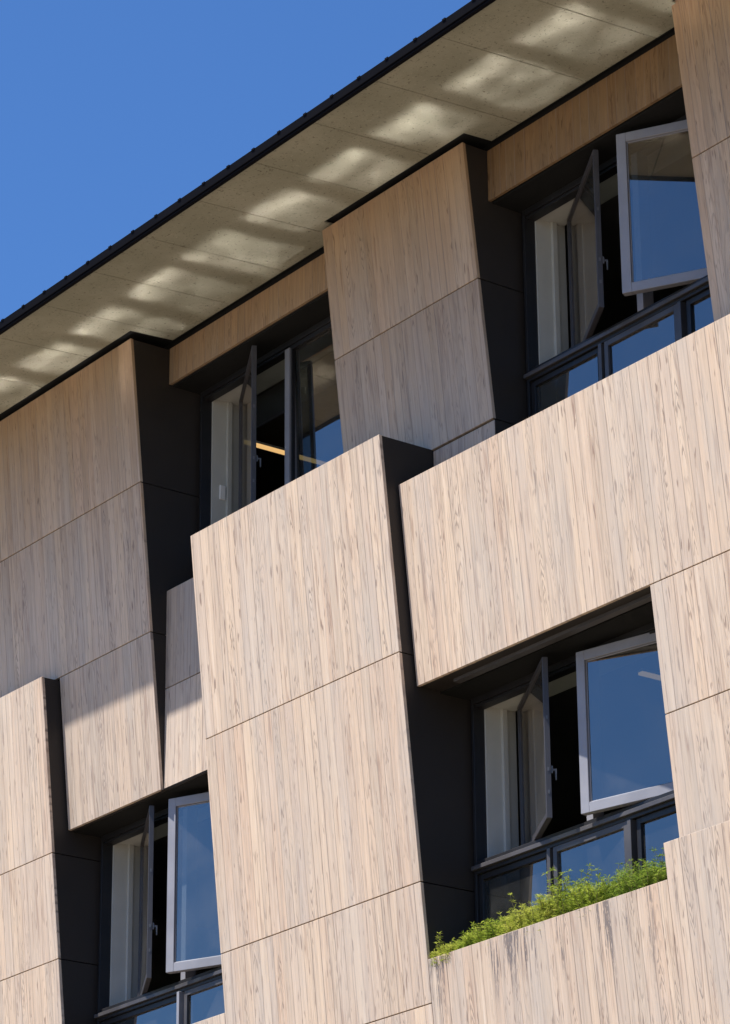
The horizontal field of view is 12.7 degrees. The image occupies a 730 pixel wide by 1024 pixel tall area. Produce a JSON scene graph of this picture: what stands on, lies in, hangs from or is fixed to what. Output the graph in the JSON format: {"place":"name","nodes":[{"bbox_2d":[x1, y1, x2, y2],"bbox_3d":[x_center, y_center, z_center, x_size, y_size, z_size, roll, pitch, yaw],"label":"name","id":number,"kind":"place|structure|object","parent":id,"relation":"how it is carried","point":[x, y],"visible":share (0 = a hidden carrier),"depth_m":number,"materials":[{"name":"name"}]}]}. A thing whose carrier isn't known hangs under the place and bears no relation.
{"place":"outdoors","nodes":[
{"label":"outdoors","id":0,"kind":"place"},
{"bbox_2d":[0,0,470,320],"label":"sky","id":1,"kind":"structure","parent":0,"point":[112,112],"materials":[{"name":"blue"}]},
{"bbox_2d":[0,0,729,1023],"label":"timber clad building","id":2,"kind":"structure","parent":0,"point":[360,718],"depth_m":26.48,"materials":[{"name":"timber cladding"},{"name":"concrete"},{"name":"navy metal"}]},
{"bbox_2d":[94,790,222,1023],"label":"window","id":3,"kind":"structure","parent":2,"relation":"in","point":[126,926],"depth_m":29.14,"materials":[{"name":"grey metal"}]},
{"bbox_2d":[219,485,224,499],"bbox_3d":[-1.304,-0.177,30.038,0.060,0.140,0.019,15,-27,-34],"label":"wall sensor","id":4,"kind":"object","parent":2,"relation":"attached to","point":[221,492],"depth_m":30.03,"materials":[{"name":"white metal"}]},
{"bbox_2d":[199,316,333,530],"bbox_3d":[-0.667,-0.561,28.992,0.694,2.120,2.820,15,-27,-34],"label":"window","id":5,"kind":"structure","parent":2,"relation":"in","point":[228,457],"depth_m":29.87,"materials":[{"name":"grey metal"}]},
{"bbox_2d":[256,440,328,464],"bbox_3d":[-0.284,-0.665,31.402,2.400,0.530,0.060,15,-27,-34],"label":"linear lamp","id":6,"kind":"object","parent":2,"relation":"hanging from","point":[281,450],"visible":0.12,"depth_m":30.96,"materials":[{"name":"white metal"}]},
{"bbox_2d":[256,352,336,429],"bbox_3d":[-0.327,-1.256,29.434,0.021,0.325,2.450,15,-27,-34],"label":"roller blind","id":7,"kind":"object","parent":2,"relation":"attached to","point":[317,378],"visible":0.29,"depth_m":29.72,"materials":[{"name":"fabric"}]},
{"bbox_2d":[429,932,462,966],"bbox_3d":[0.628,3.302,24.818,0.238,0.293,0.480,15,-27,-34],"label":"planter herb","id":8,"kind":"object","parent":2,"relation":"on","point":[447,949],"visible":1,"depth_m":24.77,"materials":[{"name":"green plant"}]},
{"bbox_2d":[453,921,484,950],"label":"planter herb","id":9,"kind":"object","parent":2,"relation":"on","point":[467,940],"visible":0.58,"depth_m":24.63,"materials":[{"name":"green plant"}]},
{"bbox_2d":[470,917,509,944],"bbox_3d":[0.980,3.140,24.438,0.304,0.294,0.562,15,-27,-34],"label":"planter herb","id":10,"kind":"object","parent":2,"relation":"on","point":[488,931],"visible":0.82,"depth_m":24.41,"materials":[{"name":"green plant"}]},
{"bbox_2d":[492,892,537,936],"bbox_3d":[1.159,3.003,24.232,0.312,0.388,0.649,15,-27,-34],"label":"planter herb","id":11,"kind":"object","parent":2,"relation":"on","point":[511,924],"visible":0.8,"depth_m":24.20,"materials":[{"name":"green plant"}]},
{"bbox_2d":[513,888,565,931],"bbox_3d":[1.289,2.956,24.047,0.296,0.335,0.645,15,-27,-34],"label":"planter herb","id":12,"kind":"object","parent":2,"relation":"on","point":[538,915],"visible":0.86,"depth_m":23.95,"materials":[{"name":"green plant"}]},
{"bbox_2d":[535,863,595,916],"bbox_3d":[1.485,2.794,23.886,0.375,0.508,0.736,15,-27,-34],"label":"planter herb","id":13,"kind":"object","parent":2,"relation":"on","point":[558,896],"visible":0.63,"depth_m":23.86,"materials":[{"name":"green plant"}]},
{"bbox_2d":[471,622,676,934],"bbox_3d":[1.683,2.124,24.518,0.703,2.360,2.820,15,-27,-34],"label":"window","id":14,"kind":"structure","parent":2,"relation":"in","point":[499,858],"depth_m":25.00,"materials":[{"name":"grey metal"}]},
{"bbox_2d":[564,868,616,913],"bbox_3d":[1.639,2.746,23.610,0.330,0.400,0.588,15,-27,-34],"label":"planter herb","id":15,"kind":"object","parent":2,"relation":"on","point":[584,901],"visible":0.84,"depth_m":23.57,"materials":[{"name":"green plant"}]},
{"bbox_2d":[591,858,639,901],"bbox_3d":[1.827,2.682,23.435,0.288,0.384,0.616,15,-27,-34],"label":"planter herb","id":16,"kind":"object","parent":2,"relation":"on","point":[615,883],"visible":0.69,"depth_m":23.38,"materials":[{"name":"green plant"}]},
{"bbox_2d":[522,114,710,417],"bbox_3d":[2.124,-1.632,25.334,0.714,2.730,2.820,15,-27,-34],"label":"window","id":17,"kind":"structure","parent":2,"relation":"in","point":[550,361],"depth_m":25.81,"materials":[{"name":"grey metal"}]},
{"bbox_2d":[614,859,666,894],"bbox_3d":[2.005,2.587,23.201,0.389,0.374,0.635,15,-27,-34],"label":"planter herb","id":18,"kind":"object","parent":2,"relation":"on","point":[645,877],"visible":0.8,"depth_m":23.14,"materials":[{"name":"green plant"}]},
{"bbox_2d":[638,657,660,680],"bbox_3d":[2.687,1.190,25.806,1.410,0.460,0.060,15,-27,-34],"label":"linear lamp","id":19,"kind":"object","parent":2,"relation":"hanging from","point":[648,673],"visible":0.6,"depth_m":25.37,"materials":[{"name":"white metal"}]},
{"bbox_2d":[638,847,667,882],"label":"planter herb","id":20,"kind":"object","parent":2,"relation":"on","point":[662,862],"visible":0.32,"depth_m":23.09,"materials":[{"name":"green plant"}]}
]}

